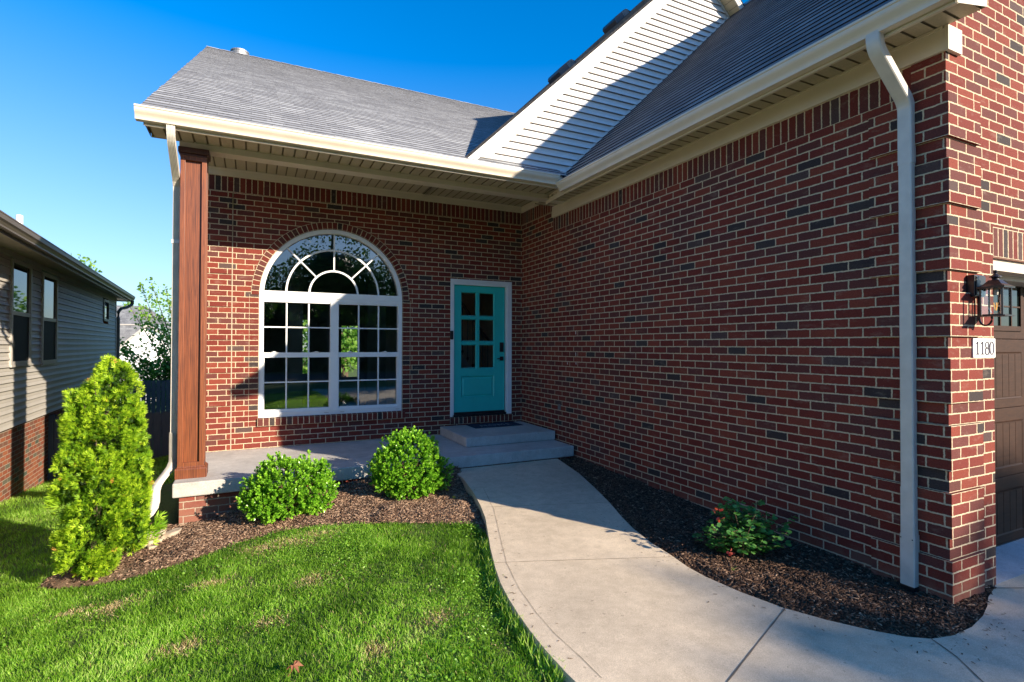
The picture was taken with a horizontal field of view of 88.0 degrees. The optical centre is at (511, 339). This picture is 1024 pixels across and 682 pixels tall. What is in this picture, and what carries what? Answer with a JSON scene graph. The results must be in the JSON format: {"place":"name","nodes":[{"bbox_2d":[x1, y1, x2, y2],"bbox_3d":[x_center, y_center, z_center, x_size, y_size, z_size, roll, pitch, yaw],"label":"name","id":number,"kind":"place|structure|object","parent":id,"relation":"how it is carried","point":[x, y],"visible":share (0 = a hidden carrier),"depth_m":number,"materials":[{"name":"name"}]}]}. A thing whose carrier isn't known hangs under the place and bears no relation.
{"place":"outdoors","nodes":[
{"label":"outdoors","id":0,"kind":"place"},
{"bbox_2d":[0,480,154,681],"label":"lawn grass","id":1,"kind":"structure","parent":0,"point":[47,554],"depth_m":4.95,"materials":[{"name":"green plant"}]},
{"bbox_2d":[0,454,176,521],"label":"lawn grass","id":2,"kind":"structure","parent":0,"point":[40,493],"depth_m":7.58,"materials":[{"name":"green plant"}]},
{"bbox_2d":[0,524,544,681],"bbox_3d":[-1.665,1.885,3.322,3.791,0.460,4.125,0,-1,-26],"label":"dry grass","id":3,"kind":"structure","parent":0,"point":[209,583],"depth_m":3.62,"materials":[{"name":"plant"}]},
{"bbox_2d":[0,0,748,350],"label":"sky","id":4,"kind":"structure","parent":0,"point":[88,177],"materials":[{"name":"blue"}]},
{"bbox_2d":[0,358,942,681],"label":"ground","id":5,"kind":"structure","parent":0,"point":[168,504],"depth_m":3.47,"materials":[{"name":"green plant"}]},
{"bbox_2d":[0,210,134,501],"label":"neighbour house","id":6,"kind":"structure","parent":5,"relation":"on","point":[59,323],"depth_m":9.11,"materials":[{"name":"beige plastic"}]},
{"bbox_2d":[9,257,32,366],"bbox_3d":[-7.725,-0.395,8.329,0.077,1.645,0.963,1,-1,-28],"label":"window","id":7,"kind":"structure","parent":6,"relation":"in","point":[20,346],"depth_m":8.33,"materials":[{"name":"black glass"}]},
{"bbox_2d":[40,272,57,364],"bbox_3d":[-8.470,-0.356,9.695,0.077,1.640,0.973,1,-1,-28],"label":"window","id":8,"kind":"structure","parent":6,"relation":"in","point":[49,294],"depth_m":9.72,"materials":[{"name":"black glass"}]},
{"bbox_2d":[103,299,109,321],"bbox_3d":[-11.023,-0.775,14.380,0.055,0.580,0.703,1,-1,-29],"label":"window","id":9,"kind":"structure","parent":6,"relation":"in","point":[106,302],"depth_m":14.37,"materials":[{"name":"black glass"}]},
{"bbox_2d":[71,254,101,273],"bbox_3d":[-17.278,0.380,20.507,2.688,7.535,1.706,0,-1,-26],"label":"leafy tree","id":10,"kind":"object","parent":5,"relation":"on","point":[90,265],"visible":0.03,"depth_m":20.84,"materials":[{"name":"green plant"}]},
{"bbox_2d":[48,411,169,479],"bbox_3d":[-7.341,2.322,10.471,2.932,1.800,0.110,0,-1,-26],"label":"fence","id":11,"kind":"object","parent":5,"relation":"on","point":[158,444],"visible":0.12,"depth_m":10.51,"materials":[{"name":"black wood"}]},
{"bbox_2d":[117,305,170,380],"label":"house","id":12,"kind":"structure","parent":5,"relation":"on","point":[127,329],"depth_m":38.12,"materials":[{"name":"white"}]},
{"bbox_2d":[120,277,171,411],"bbox_3d":[-14.697,0.678,22.270,3.688,6.525,3.008,0,-1,-26],"label":"crepe tree","id":13,"kind":"object","parent":5,"relation":"on","point":[157,370],"visible":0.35,"depth_m":21.67,"materials":[{"name":"green plant"}]},
{"bbox_2d":[132,380,170,435],"bbox_3d":[-13.021,2.660,19.245,8.530,2.329,0.070,0,-1,-26],"label":"fence","id":14,"kind":"object","parent":5,"relation":"on","point":[153,395],"visible":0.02,"depth_m":19.26,"materials":[{"name":"black wood"}]},
{"bbox_2d":[33,465,486,589],"bbox_3d":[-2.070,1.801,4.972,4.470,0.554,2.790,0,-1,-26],"label":"mulch bed","id":15,"kind":"object","parent":5,"relation":"on","point":[57,580],"visible":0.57,"depth_m":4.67,"materials":[{"name":"brown wood"}]},
{"bbox_2d":[41,352,168,582],"bbox_3d":[-3.361,1.086,4.394,0.781,1.954,0.730,0,-1,26],"label":"arborvitae","id":16,"kind":"object","parent":15,"relation":"on","point":[113,480],"visible":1,"depth_m":4.24,"materials":[{"name":"green plant"}]},
{"bbox_2d":[147,545,156,549],"bbox_3d":[-3.233,1.871,4.764,0.072,0.027,0.056,2,-8,-19],"label":"stone","id":17,"kind":"object","parent":15,"relation":"on","point":[151,546],"visible":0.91,"depth_m":4.74,"materials":[{"name":"stone"}]},
{"bbox_2d":[144,537,162,547],"bbox_3d":[-3.330,1.872,4.873,0.192,0.050,0.128,2,-9,-39],"label":"stone","id":18,"kind":"object","parent":15,"relation":"on","point":[160,539],"visible":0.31,"depth_m":4.85,"materials":[{"name":"stone"}]},
{"bbox_2d":[147,527,166,539],"bbox_3d":[-3.352,1.808,4.941,0.208,0.062,0.128,-2,8,-22],"label":"stone","id":19,"kind":"object","parent":15,"relation":"on","point":[165,530],"visible":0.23,"depth_m":4.91,"materials":[{"name":"stone"}]},
{"bbox_2d":[161,528,181,539],"bbox_3d":[-3.239,1.859,5.051,0.144,0.062,0.160,-5,2,-22],"label":"stone","id":20,"kind":"object","parent":15,"relation":"on","point":[173,532],"visible":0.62,"depth_m":5.01,"materials":[{"name":"stone"}]},
{"bbox_2d":[236,450,339,524],"bbox_3d":[-2.193,1.431,5.232,0.946,0.683,0.744,0,-1,-26],"label":"boxwood bush","id":21,"kind":"object","parent":15,"relation":"on","point":[277,502],"visible":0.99,"depth_m":5.07,"materials":[{"name":"green plant"}]},
{"bbox_2d":[366,425,454,500],"bbox_3d":[-1.079,1.314,5.665,0.944,0.784,0.711,0,-1,-26],"label":"boxwood bush","id":22,"kind":"object","parent":15,"relation":"on","point":[399,485],"visible":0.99,"depth_m":5.49,"materials":[{"name":"green plant"}]},
{"bbox_2d":[0,521,562,681],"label":"broad weeds","id":23,"kind":"object","parent":5,"relation":"on","point":[428,653],"visible":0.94,"depth_m":3.52,"materials":[{"name":"green plant"}]},
{"bbox_2d":[286,661,302,675],"bbox_3d":[-1.158,1.735,2.813,0.094,0.044,0.091,1,-1,-41],"label":"dead leaf","id":24,"kind":"object","parent":5,"relation":"on","point":[295,664],"visible":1,"depth_m":2.81,"materials":[{"name":"orange plant"}]},
{"bbox_2d":[475,536,565,681],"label":"edge grass","id":25,"kind":"structure","parent":5,"relation":"on","point":[555,674],"depth_m":3.13,"materials":[{"name":"green plant"}]},
{"bbox_2d":[134,0,1023,603],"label":"brick house","id":26,"kind":"structure","parent":5,"relation":"on","point":[708,254],"depth_m":5.50,"materials":[{"name":"brick"}]},
{"bbox_2d":[258,230,401,417],"bbox_3d":[-2.520,-0.244,7.517,1.924,2.606,0.088,0,-1,-26],"label":"arched window","id":27,"kind":"structure","parent":26,"relation":"in","point":[334,299],"depth_m":7.48,"materials":[{"name":"white plastic"}]},
{"bbox_2d":[454,285,504,411],"bbox_3d":[-0.527,0.138,8.452,0.907,2.020,0.107,0,-1,-26],"label":"front door","id":28,"kind":"structure","parent":26,"relation":"in","point":[478,388],"depth_m":8.47,"materials":[{"name":"teal paint"}]},
{"bbox_2d":[466,421,521,428],"bbox_3d":[-0.272,1.335,8.253,0.805,0.008,0.407,0,-1,-26],"label":"doormat","id":29,"kind":"object","parent":26,"relation":"on","point":[491,425],"visible":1,"depth_m":8.26,"materials":[{"name":"black rubber"}]},
{"bbox_2d":[972,338,994,357],"bbox_3d":[3.181,0.060,3.572,0.292,0.130,0.011,0,-1,-26],"label":"house number sign","id":30,"kind":"object","parent":26,"relation":"attached to","point":[983,347],"visible":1,"depth_m":3.56,"materials":[{"name":"white plastic"}]},
{"bbox_2d":[966,270,1014,325],"bbox_3d":[3.093,-0.265,3.428,0.145,0.360,0.200,0,-1,-26],"label":"wall lantern","id":31,"kind":"object","parent":26,"relation":"attached to","point":[977,286],"depth_m":3.42,"materials":[{"name":"black metal"}]},
{"bbox_2d":[993,286,1023,545],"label":"garage door","id":32,"kind":"structure","parent":26,"relation":"in","point":[1009,353],"depth_m":4.34,"materials":[{"name":"brown wood"}]},
{"bbox_2d":[560,457,996,638],"bbox_3d":[1.625,1.656,5.053,1.980,0.126,4.890,0,-1,-26],"label":"mulch bed","id":33,"kind":"object","parent":5,"relation":"on","point":[829,608],"visible":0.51,"depth_m":3.56,"materials":[{"name":"brown wood"}]},
{"bbox_2d":[692,496,798,557],"bbox_3d":[1.781,1.476,4.068,0.718,0.471,0.634,0,-1,-5],"label":"rose bush","id":34,"kind":"object","parent":33,"relation":"on","point":[746,538],"visible":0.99,"depth_m":4.01,"materials":[{"name":"green plant"}]},
{"bbox_2d":[996,538,1023,583],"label":"garage apron","id":35,"kind":"object","parent":5,"relation":"on","point":[1010,560],"visible":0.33,"depth_m":3.98,"materials":[{"name":"concrete"}]},
{"bbox_2d":[457,459,1023,681],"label":"path","id":36,"kind":"structure","parent":0,"point":[632,613],"depth_m":3.14,"materials":[{"name":"concrete"}]},
{"bbox_2d":[483,488,982,681],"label":"path joints","id":37,"kind":"object","parent":36,"relation":"on","point":[737,668],"visible":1,"depth_m":2.91,"materials":[{"name":"grey concrete"}]},
{"bbox_2d":[474,481,1023,663],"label":"stray chips","id":38,"kind":"object","parent":36,"relation":"on","point":[785,610],"visible":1,"depth_m":3.06,"materials":[{"name":"brown wood"}]}
]}

